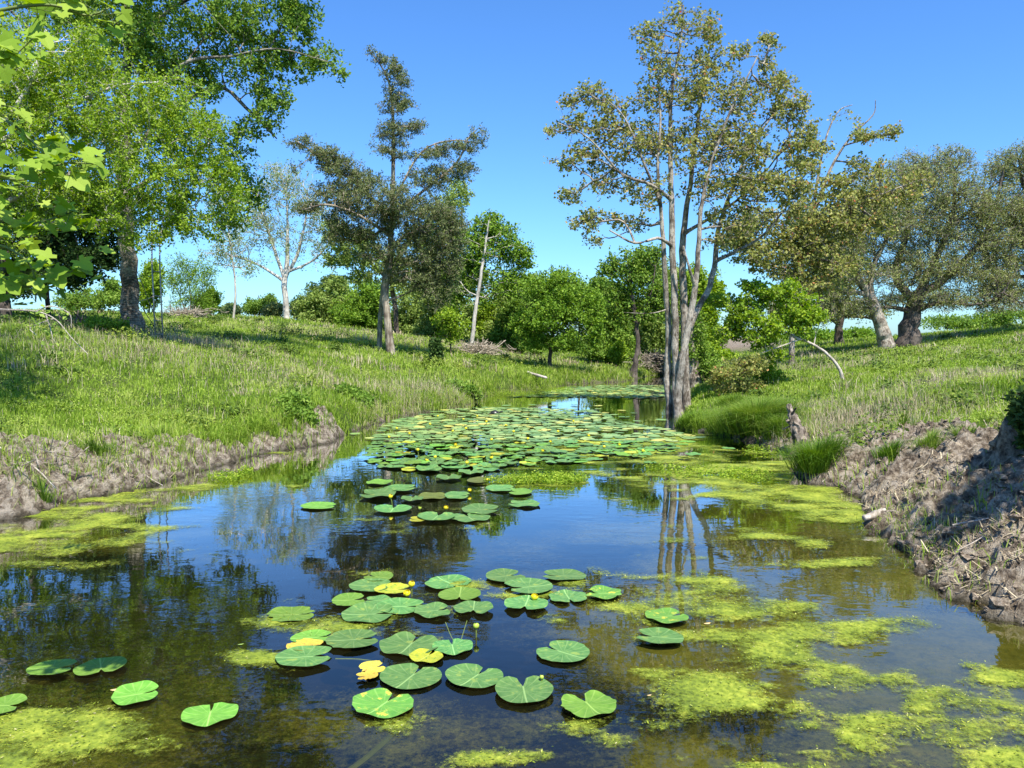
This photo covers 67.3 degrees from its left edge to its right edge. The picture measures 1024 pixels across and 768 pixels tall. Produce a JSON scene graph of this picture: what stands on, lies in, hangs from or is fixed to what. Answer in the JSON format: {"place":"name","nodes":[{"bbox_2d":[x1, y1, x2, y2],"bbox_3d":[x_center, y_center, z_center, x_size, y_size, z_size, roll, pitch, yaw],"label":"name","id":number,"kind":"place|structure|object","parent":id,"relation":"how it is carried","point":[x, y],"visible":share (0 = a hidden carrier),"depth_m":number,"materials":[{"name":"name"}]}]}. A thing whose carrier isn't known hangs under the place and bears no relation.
{"place":"outdoors","nodes":[
{"label":"outdoors","id":0,"kind":"place"},
{"bbox_2d":[0,303,88,353],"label":"fallen branch","id":1,"kind":"object","parent":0,"point":[37,311],"visible":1,"depth_m":5.98,"materials":[{"name":"wood"}]},
{"bbox_2d":[352,688,413,717],"bbox_3d":[-0.701,1.726,4.166,0.347,0.024,0.290,3,4,25],"label":"lily pad","id":2,"kind":"object","parent":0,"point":[375,702],"visible":1,"depth_m":4.17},
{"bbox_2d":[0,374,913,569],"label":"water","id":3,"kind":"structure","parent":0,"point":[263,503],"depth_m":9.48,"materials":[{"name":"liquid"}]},
{"bbox_2d":[26,659,76,674],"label":"lily pad","id":4,"kind":"object","parent":3,"relation":"on","point":[49,667],"visible":1,"depth_m":4.62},
{"bbox_2d":[73,656,126,675],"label":"lily pad","id":5,"kind":"object","parent":3,"relation":"on","point":[97,665],"visible":1,"depth_m":4.66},
{"bbox_2d":[111,680,158,704],"bbox_3d":[-2.102,1.722,4.288,0.240,0.025,0.260,-1,4,-25],"label":"lily pad","id":6,"kind":"object","parent":3,"relation":"on","point":[127,694],"visible":1,"depth_m":4.30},
{"bbox_2d":[181,702,237,726],"bbox_3d":[-1.598,1.741,4.065,0.285,0.021,0.248,-1,4,-15],"label":"lily pad","id":7,"kind":"object","parent":3,"relation":"on","point":[203,715],"visible":1,"depth_m":4.07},
{"bbox_2d":[206,465,253,481],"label":"floating plant","id":8,"kind":"object","parent":3,"relation":"on","point":[231,475],"visible":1,"depth_m":10.99,"materials":[{"name":"green plant"}]},
{"bbox_2d":[275,645,331,665],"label":"lily pad","id":9,"kind":"object","parent":3,"relation":"on","point":[304,655],"visible":1,"depth_m":4.78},
{"bbox_2d":[332,592,364,605],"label":"lily pad","id":10,"kind":"object","parent":3,"relation":"on","point":[345,599],"visible":0.99,"depth_m":5.82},
{"bbox_2d":[349,578,390,590],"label":"lily pad","id":11,"kind":"object","parent":3,"relation":"on","point":[363,585],"visible":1,"depth_m":6.20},
{"bbox_2d":[349,710,414,767],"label":"pad stem","id":12,"kind":"object","parent":3,"relation":"in","point":[372,753],"visible":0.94,"depth_m":3.79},
{"bbox_2d":[374,583,408,592],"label":"lily pad","id":13,"kind":"object","parent":3,"relation":"on","point":[394,587],"visible":0.94,"depth_m":6.09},
{"bbox_2d":[379,631,437,655],"bbox_3d":[-0.664,1.684,4.983,0.389,0.026,0.347,1,4,15],"label":"lily pad","id":14,"kind":"object","parent":3,"relation":"on","point":[400,642],"visible":0.99,"depth_m":5.01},
{"bbox_2d":[380,663,441,688],"bbox_3d":[-0.602,1.718,4.518,0.372,0.013,0.327,2,5,22],"label":"lily pad","id":15,"kind":"object","parent":3,"relation":"on","point":[401,676],"visible":1,"depth_m":4.53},
{"bbox_2d":[409,648,442,662],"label":"lily pad","id":16,"kind":"object","parent":3,"relation":"on","point":[420,654],"visible":1,"depth_m":4.80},
{"bbox_2d":[432,638,472,654],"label":"lily pad","id":17,"kind":"object","parent":3,"relation":"on","point":[457,646],"visible":1,"depth_m":4.96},
{"bbox_2d":[445,663,502,687],"bbox_3d":[-0.225,1.712,4.513,0.350,0.019,0.302,2,4,30],"label":"lily pad","id":18,"kind":"object","parent":3,"relation":"on","point":[466,674],"visible":1,"depth_m":4.52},
{"bbox_2d":[486,568,524,581],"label":"lily pad","id":19,"kind":"object","parent":3,"relation":"on","point":[502,574],"visible":1,"depth_m":6.43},
{"bbox_2d":[0,389,1023,767],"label":"floating algae","id":20,"kind":"object","parent":3,"relation":"on","point":[696,695],"visible":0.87,"depth_m":4.83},
{"bbox_2d":[0,693,26,713],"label":"lily pad","id":21,"kind":"object","parent":20,"relation":"on","point":[7,701],"visible":1,"depth_m":4.18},
{"bbox_2d":[267,606,313,621],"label":"lily pad","id":22,"kind":"object","parent":20,"relation":"on","point":[287,612],"visible":1,"depth_m":5.56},
{"bbox_2d":[290,629,330,641],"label":"lily pad","id":23,"kind":"object","parent":20,"relation":"on","point":[318,634],"visible":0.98,"depth_m":5.14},
{"bbox_2d":[325,629,377,647],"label":"lily pad","id":24,"kind":"object","parent":20,"relation":"on","point":[349,638],"visible":1,"depth_m":5.07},
{"bbox_2d":[341,602,392,622],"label":"lily pad","id":25,"kind":"object","parent":20,"relation":"on","point":[364,612],"visible":1,"depth_m":5.55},
{"bbox_2d":[376,597,422,613],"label":"lily pad","id":26,"kind":"object","parent":20,"relation":"on","point":[400,605],"visible":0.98,"depth_m":5.74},
{"bbox_2d":[414,602,449,617],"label":"lily pad","id":27,"kind":"object","parent":20,"relation":"on","point":[431,610],"visible":1,"depth_m":5.59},
{"bbox_2d":[417,511,454,519],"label":"lily pad","id":28,"kind":"object","parent":20,"relation":"on","point":[429,515],"visible":1,"depth_m":8.53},
{"bbox_2d":[425,574,471,588],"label":"lily pad","id":29,"kind":"object","parent":20,"relation":"on","point":[440,582],"visible":1,"depth_m":6.30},
{"bbox_2d":[438,587,480,599],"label":"lily pad","id":30,"kind":"object","parent":20,"relation":"on","point":[464,593],"visible":1,"depth_m":5.98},
{"bbox_2d":[450,512,489,521],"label":"lily pad","id":31,"kind":"object","parent":20,"relation":"on","point":[473,516],"visible":0.99,"depth_m":8.54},
{"bbox_2d":[453,600,492,612],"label":"lily pad","id":32,"kind":"object","parent":20,"relation":"on","point":[475,606],"visible":1,"depth_m":5.66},
{"bbox_2d":[462,503,497,513],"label":"lily pad","id":33,"kind":"object","parent":20,"relation":"on","point":[480,508],"visible":1,"depth_m":8.96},
{"bbox_2d":[0,394,1023,767],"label":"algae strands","id":34,"kind":"object","parent":20,"relation":"on","point":[636,666],"visible":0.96,"depth_m":4.49},
{"bbox_2d":[504,577,552,592],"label":"lily pad","id":35,"kind":"object","parent":20,"relation":"on","point":[531,585],"visible":1,"depth_m":6.16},
{"bbox_2d":[543,569,585,579],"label":"lily pad","id":36,"kind":"object","parent":20,"relation":"on","point":[566,574],"visible":1,"depth_m":6.48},
{"bbox_2d":[549,589,586,601],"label":"lily pad","id":37,"kind":"object","parent":20,"relation":"on","point":[566,595],"visible":1,"depth_m":5.92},
{"bbox_2d":[586,585,621,598],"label":"lily pad","id":38,"kind":"object","parent":20,"relation":"on","point":[603,592],"visible":1,"depth_m":6.00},
{"bbox_2d":[636,627,683,643],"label":"lily pad","id":39,"kind":"object","parent":20,"relation":"on","point":[661,635],"visible":1,"depth_m":5.10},
{"bbox_2d":[645,608,688,622],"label":"lily pad","id":40,"kind":"object","parent":20,"relation":"on","point":[662,615],"visible":1,"depth_m":5.49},
{"bbox_2d":[1,524,1023,767],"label":"submerged algae","id":41,"kind":"object","parent":3,"relation":"in","point":[932,654],"visible":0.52,"depth_m":4.95,"materials":[{"name":"plant"}]},
{"bbox_2d":[495,676,553,702],"bbox_3d":[0.070,1.717,4.323,0.330,0.017,0.320,0,3,-3],"label":"lily pad","id":42,"kind":"object","parent":3,"relation":"on","point":[514,690],"visible":1,"depth_m":4.33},
{"bbox_2d":[504,595,547,608],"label":"lily pad","id":43,"kind":"object","parent":3,"relation":"on","point":[527,601],"visible":1,"depth_m":5.74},
{"bbox_2d":[349,385,704,441],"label":"distant lily pads","id":44,"kind":"object","parent":3,"relation":"on","point":[505,416],"visible":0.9,"depth_m":17.43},
{"bbox_2d":[487,384,573,396],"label":"floating plant","id":45,"kind":"object","parent":3,"relation":"on","point":[505,392],"visible":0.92,"depth_m":26.96,"materials":[{"name":"green plant"}]},
{"bbox_2d":[483,469,589,485],"bbox_3d":[0.345,1.305,10.781,1.524,0.115,0.784,0,3,0],"label":"floating plant","id":46,"kind":"object","parent":3,"relation":"on","point":[515,479],"visible":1,"depth_m":10.66,"materials":[{"name":"green plant"}]},
{"bbox_2d":[536,640,589,661],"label":"lily pad","id":47,"kind":"object","parent":3,"relation":"on","point":[570,651],"visible":1,"depth_m":4.88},
{"bbox_2d":[561,690,615,717],"bbox_3d":[0.417,1.724,4.147,0.302,0.017,0.271,-1,4,-20],"label":"lily pad","id":48,"kind":"object","parent":3,"relation":"on","point":[596,703],"visible":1,"depth_m":4.15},
{"bbox_2d":[640,444,784,480],"bbox_3d":[3.877,1.222,12.358,4.124,0.092,1.958,-3,5,-43],"label":"floating plant","id":49,"kind":"object","parent":3,"relation":"on","point":[733,472],"visible":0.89,"depth_m":11.38,"materials":[{"name":"green plant"}]},
{"bbox_2d":[0,311,1023,767],"bbox_3d":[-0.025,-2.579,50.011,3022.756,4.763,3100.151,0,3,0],"label":"ground","id":50,"kind":"structure","parent":0,"point":[158,617],"depth_m":7.30,"materials":[{"name":"soil"}]},
{"bbox_2d":[0,0,133,304],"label":"sycamore branch","id":51,"kind":"object","parent":50,"relation":"on","point":[54,155],"visible":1,"depth_m":3.22,"materials":[{"name":"green plant"}]},
{"bbox_2d":[0,158,152,318],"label":"shade tree","id":52,"kind":"object","parent":50,"relation":"on","point":[72,249],"visible":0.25,"depth_m":32.61,"materials":[{"name":"green plant"}]},
{"bbox_2d":[50,276,121,312],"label":"shrub","id":53,"kind":"object","parent":50,"relation":"on","point":[109,295],"visible":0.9,"depth_m":43.21,"materials":[{"name":"green plant"}]},
{"bbox_2d":[75,312,135,334],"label":"shrub","id":54,"kind":"object","parent":50,"relation":"on","point":[92,322],"visible":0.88,"depth_m":22.57,"materials":[{"name":"green plant"}]},
{"bbox_2d":[0,8,258,275],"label":"elm tree","id":55,"kind":"object","parent":50,"relation":"on","point":[20,90],"visible":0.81,"depth_m":20.01,"materials":[{"name":"green plant"}]},
{"bbox_2d":[135,229,163,337],"bbox_3d":[-10.714,-2.973,23.088,1.592,3.666,0.619,3,5,42],"label":"ladder stand","id":56,"kind":"object","parent":50,"relation":"on","point":[153,310],"visible":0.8,"depth_m":22.95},
{"bbox_2d":[137,257,167,312],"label":"shrub","id":57,"kind":"object","parent":50,"relation":"on","point":[146,276],"visible":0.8,"depth_m":49.27,"materials":[{"name":"green plant"}]},
{"bbox_2d":[0,0,351,332],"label":"poplar tree","id":58,"kind":"object","parent":50,"relation":"on","point":[150,24],"visible":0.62,"depth_m":23.30,"materials":[{"name":"green plant"}]},
{"bbox_2d":[159,251,219,315],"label":"broom shrub","id":59,"kind":"object","parent":50,"relation":"on","point":[201,299],"visible":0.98,"depth_m":45.46,"materials":[{"name":"green plant"}]},
{"bbox_2d":[159,300,228,317],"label":"brush pile","id":60,"kind":"object","parent":50,"relation":"on","point":[185,311],"visible":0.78,"depth_m":44.44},
{"bbox_2d":[195,184,265,317],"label":"pale tree","id":61,"kind":"object","parent":50,"relation":"on","point":[221,251],"visible":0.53,"depth_m":47.47,"materials":[{"name":"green plant"}]},
{"bbox_2d":[238,293,280,315],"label":"shrub","id":62,"kind":"object","parent":50,"relation":"on","point":[253,306],"visible":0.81,"depth_m":61.19,"materials":[{"name":"green plant"}]},
{"bbox_2d":[208,158,340,318],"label":"bare tree","id":63,"kind":"object","parent":50,"relation":"on","point":[287,269],"visible":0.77,"depth_m":54.23,"materials":[{"name":"white plant"}]},
{"bbox_2d":[260,297,299,319],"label":"shrub","id":64,"kind":"object","parent":50,"relation":"on","point":[272,308],"visible":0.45,"depth_m":59.26,"materials":[{"name":"green plant"}]},
{"bbox_2d":[270,390,320,427],"bbox_3d":[-4.186,0.565,14.716,0.947,0.908,0.850,2,4,30],"label":"shrub","id":65,"kind":"object","parent":50,"relation":"on","point":[298,400],"visible":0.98,"depth_m":14.69,"materials":[{"name":"green plant"}]},
{"bbox_2d":[279,272,352,323],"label":"background tree","id":66,"kind":"object","parent":50,"relation":"on","point":[315,305],"visible":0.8,"depth_m":54.92,"materials":[{"name":"green plant"}]},
{"bbox_2d":[334,382,375,409],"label":"shrub","id":67,"kind":"object","parent":50,"relation":"on","point":[364,396],"visible":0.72,"depth_m":18.18,"materials":[{"name":"green plant"}]},
{"bbox_2d":[327,277,395,328],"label":"background tree","id":68,"kind":"object","parent":50,"relation":"on","point":[361,308],"visible":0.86,"depth_m":52.93,"materials":[{"name":"green plant"}]},
{"bbox_2d":[281,44,489,354],"bbox_3d":[-4.950,-7.003,29.717,7.417,11.961,5.047,2,4,33],"label":"cedar tree","id":69,"kind":"object","parent":50,"relation":"on","point":[422,276],"visible":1,"depth_m":29.35,"materials":[{"name":"green plant"}]},
{"bbox_2d":[320,177,475,333],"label":"maple tree","id":70,"kind":"object","parent":50,"relation":"on","point":[339,257],"visible":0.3,"depth_m":41.34,"materials":[{"name":"green plant"}]},
{"bbox_2d":[383,287,459,333],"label":"background tree","id":71,"kind":"object","parent":50,"relation":"on","point":[408,314],"visible":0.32,"depth_m":50.86,"materials":[{"name":"green plant"}]},
{"bbox_2d":[428,337,444,362],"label":"shrub","id":72,"kind":"object","parent":50,"relation":"on","point":[436,347],"visible":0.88,"depth_m":28.82,"materials":[{"name":"green plant"}]},
{"bbox_2d":[429,305,472,353],"bbox_3d":[-2.787,-2.463,35.002,2.036,2.468,2.138,0,3,0],"label":"shrub","id":73,"kind":"object","parent":50,"relation":"on","point":[446,319],"visible":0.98,"depth_m":34.67,"materials":[{"name":"green plant"}]},
{"bbox_2d":[409,259,493,339],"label":"background tree","id":74,"kind":"object","parent":50,"relation":"on","point":[425,323],"visible":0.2,"depth_m":46.29,"materials":[{"name":"green plant"}]},
{"bbox_2d":[445,378,483,401],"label":"shrub","id":75,"kind":"object","parent":50,"relation":"on","point":[470,387],"visible":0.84,"depth_m":23.76,"materials":[{"name":"green plant"}]},
{"bbox_2d":[443,337,516,354],"bbox_3d":[-1.652,-1.823,36.868,3.847,0.897,3.188,-3,5,-41],"label":"brush pile","id":76,"kind":"object","parent":50,"relation":"on","point":[481,348],"visible":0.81,"depth_m":36.69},
{"bbox_2d":[438,207,537,344],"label":"white trunk tree","id":77,"kind":"object","parent":50,"relation":"on","point":[491,228],"visible":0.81,"depth_m":40.29,"materials":[{"name":"green plant"}]},
{"bbox_2d":[463,283,518,338],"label":"background tree","id":78,"kind":"object","parent":50,"relation":"on","point":[484,314],"visible":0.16,"depth_m":48.72,"materials":[{"name":"green plant"}]},
{"bbox_2d":[0,308,1023,450],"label":"dry weeds","id":79,"kind":"object","parent":50,"relation":"on","point":[831,417],"visible":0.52,"depth_m":19.09,"materials":[{"name":"plant"}]},
{"bbox_2d":[0,308,1023,603],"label":"grass","id":80,"kind":"structure","parent":50,"relation":"on","point":[224,432],"depth_m":17.81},
{"bbox_2d":[0,308,1023,447],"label":"leafy weeds","id":81,"kind":"object","parent":50,"relation":"on","point":[286,345],"visible":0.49,"depth_m":23.31,"materials":[{"name":"green plant"}]},
{"bbox_2d":[0,419,1023,624],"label":"soil clods","id":82,"kind":"object","parent":50,"relation":"on","point":[996,602],"visible":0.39,"depth_m":7.00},
{"bbox_2d":[475,295,548,355],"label":"background tree","id":83,"kind":"object","parent":50,"relation":"on","point":[497,333],"visible":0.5,"depth_m":43.19,"materials":[{"name":"green plant"}]},
{"bbox_2d":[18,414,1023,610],"bbox_3d":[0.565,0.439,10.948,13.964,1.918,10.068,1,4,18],"label":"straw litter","id":84,"kind":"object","parent":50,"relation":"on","point":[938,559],"visible":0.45,"depth_m":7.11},
{"bbox_2d":[504,264,613,367],"bbox_3d":[2.062,-2.955,33.919,4.484,4.800,4.401,-2,4,-30],"label":"round tree","id":85,"kind":"object","parent":50,"relation":"on","point":[547,313],"visible":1,"depth_m":33.36,"materials":[{"name":"green plant"}]},
{"bbox_2d":[575,275,641,363],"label":"background tree","id":86,"kind":"object","parent":50,"relation":"on","point":[612,334],"visible":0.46,"depth_m":45.30,"materials":[{"name":"green plant"}]},
{"bbox_2d":[606,337,631,368],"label":"shrub","id":87,"kind":"object","parent":50,"relation":"on","point":[617,352],"visible":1,"depth_m":40.76,"materials":[{"name":"green plant"}]},
{"bbox_2d":[594,242,670,379],"bbox_3d":[5.991,-3.549,37.497,4.039,6.743,2.919,0,3,0],"label":"leaning tree","id":88,"kind":"object","parent":50,"relation":"on","point":[637,269],"visible":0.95,"depth_m":36.86,"materials":[{"name":"green plant"}]},
{"bbox_2d":[626,346,672,372],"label":"brush pile","id":89,"kind":"object","parent":50,"relation":"on","point":[659,366],"visible":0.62,"depth_m":41.60,"materials":[{"name":"brown plant"}]},
{"bbox_2d":[630,258,680,360],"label":"background tree","id":90,"kind":"object","parent":50,"relation":"on","point":[656,339],"visible":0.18,"depth_m":47.08,"materials":[{"name":"green plant"}]},
{"bbox_2d":[542,0,825,412],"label":"tallow tree","id":91,"kind":"object","parent":50,"relation":"on","point":[678,398],"visible":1,"depth_m":20.22,"materials":[{"name":"green plant"}]},
{"bbox_2d":[679,300,711,387],"bbox_3d":[6.102,-1.323,25.968,1.283,3.039,1.019,0,3,0],"label":"vine covered stump","id":92,"kind":"object","parent":50,"relation":"on","point":[698,330],"visible":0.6,"depth_m":25.83,"materials":[{"name":"green plant"}]},
{"bbox_2d":[664,261,738,361],"bbox_3d":[9.898,-3.251,39.738,3.845,6.177,3.100,0,3,0],"label":"background tree","id":93,"kind":"object","parent":50,"relation":"on","point":[713,314],"visible":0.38,"depth_m":39.42,"materials":[{"name":"green plant"}]},
{"bbox_2d":[695,340,725,381],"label":"shrub","id":94,"kind":"object","parent":50,"relation":"on","point":[705,356],"visible":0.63,"depth_m":25.82,"materials":[{"name":"green plant"}]},
{"bbox_2d":[699,392,757,408],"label":"sedge clump","id":95,"kind":"object","parent":50,"relation":"on","point":[726,399],"visible":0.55,"depth_m":18.42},
{"bbox_2d":[704,351,774,395],"bbox_3d":[6.296,-0.252,21.499,2.008,1.403,1.511,0,3,0],"label":"shrub","id":96,"kind":"object","parent":50,"relation":"on","point":[744,368],"visible":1,"depth_m":21.32,"materials":[{"name":"green plant"}]},
{"bbox_2d":[692,392,826,435],"bbox_3d":[4.880,0.553,15.167,3.325,0.806,3.058,1,4,20],"label":"sedge clump","id":97,"kind":"object","parent":50,"relation":"on","point":[745,415],"visible":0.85,"depth_m":14.90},
{"bbox_2d":[751,359,784,383],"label":"shrub","id":98,"kind":"object","parent":50,"relation":"on","point":[771,374],"visible":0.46,"depth_m":22.83,"materials":[{"name":"green plant"}]},
{"bbox_2d":[700,274,843,379],"bbox_3d":[7.466,-1.545,21.911,4.207,3.161,2.113,0,3,0],"label":"young tree","id":99,"kind":"object","parent":50,"relation":"on","point":[808,314],"visible":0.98,"depth_m":21.71,"materials":[{"name":"green plant"}]},
{"bbox_2d":[740,410,812,440],"bbox_3d":[4.910,0.748,14.178,1.735,0.564,1.525,1,4,20],"label":"sedge clump","id":100,"kind":"object","parent":50,"relation":"on","point":[779,422],"visible":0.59,"depth_m":14.06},
{"bbox_2d":[783,404,809,447],"bbox_3d":[4.924,0.828,13.080,0.636,0.971,0.348,3,5,41],"label":"old root","id":101,"kind":"object","parent":50,"relation":"on","point":[793,421],"visible":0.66,"depth_m":13.08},
{"bbox_2d":[762,429,872,473],"bbox_3d":[4.276,0.908,10.820,1.871,0.637,1.714,0,3,0],"label":"sedge clump","id":102,"kind":"object","parent":50,"relation":"on","point":[816,458],"visible":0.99,"depth_m":10.66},
{"bbox_2d":[704,100,937,364],"bbox_3d":[11.738,-5.704,29.245,9.048,10.283,3.290,0,3,0],"label":"gnarled tree","id":103,"kind":"object","parent":50,"relation":"on","point":[801,241],"visible":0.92,"depth_m":28.81,"materials":[{"name":"green plant"}]},
{"bbox_2d":[777,326,875,342],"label":"shrub","id":104,"kind":"object","parent":50,"relation":"on","point":[855,332],"visible":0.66,"depth_m":60.78,"materials":[{"name":"green plant"}]},
{"bbox_2d":[765,275,894,343],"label":"oak tree","id":105,"kind":"object","parent":50,"relation":"on","point":[838,336],"visible":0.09,"depth_m":49.67,"materials":[{"name":"green plant"}]},
{"bbox_2d":[765,158,936,348],"bbox_3d":[16.436,-6.295,37.649,8.557,9.617,5.166,0,3,0],"label":"oak tree","id":106,"kind":"object","parent":50,"relation":"on","point":[870,300],"visible":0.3,"depth_m":37.41,"materials":[{"name":"green plant"}]},
{"bbox_2d":[862,436,916,461],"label":"grass clump","id":107,"kind":"object","parent":50,"relation":"on","point":[894,448],"visible":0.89,"depth_m":10.04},
{"bbox_2d":[905,427,953,450],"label":"grass clump","id":108,"kind":"object","parent":50,"relation":"on","point":[930,441],"visible":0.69,"depth_m":9.63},
{"bbox_2d":[860,143,1023,347],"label":"oak tree","id":109,"kind":"object","parent":50,"relation":"on","point":[931,279],"visible":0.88,"depth_m":37.96,"materials":[{"name":"green plant"}]},
{"bbox_2d":[919,307,1023,330],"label":"shrub","id":110,"kind":"object","parent":50,"relation":"on","point":[952,321],"visible":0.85,"depth_m":56.69,"materials":[{"name":"green plant"}]},
{"bbox_2d":[970,137,1023,303],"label":"oak tree","id":111,"kind":"object","parent":50,"relation":"on","point":[1007,160],"visible":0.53,"depth_m":38.87,"materials":[{"name":"green plant"}]},
{"bbox_2d":[1000,378,1023,456],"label":"shrub","id":112,"kind":"object","parent":50,"relation":"on","point":[1015,413],"visible":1,"depth_m":7.68,"materials":[{"name":"green plant"}]},
{"bbox_2d":[0,0,1023,336],"label":"sky","id":113,"kind":"structure","parent":0,"point":[952,71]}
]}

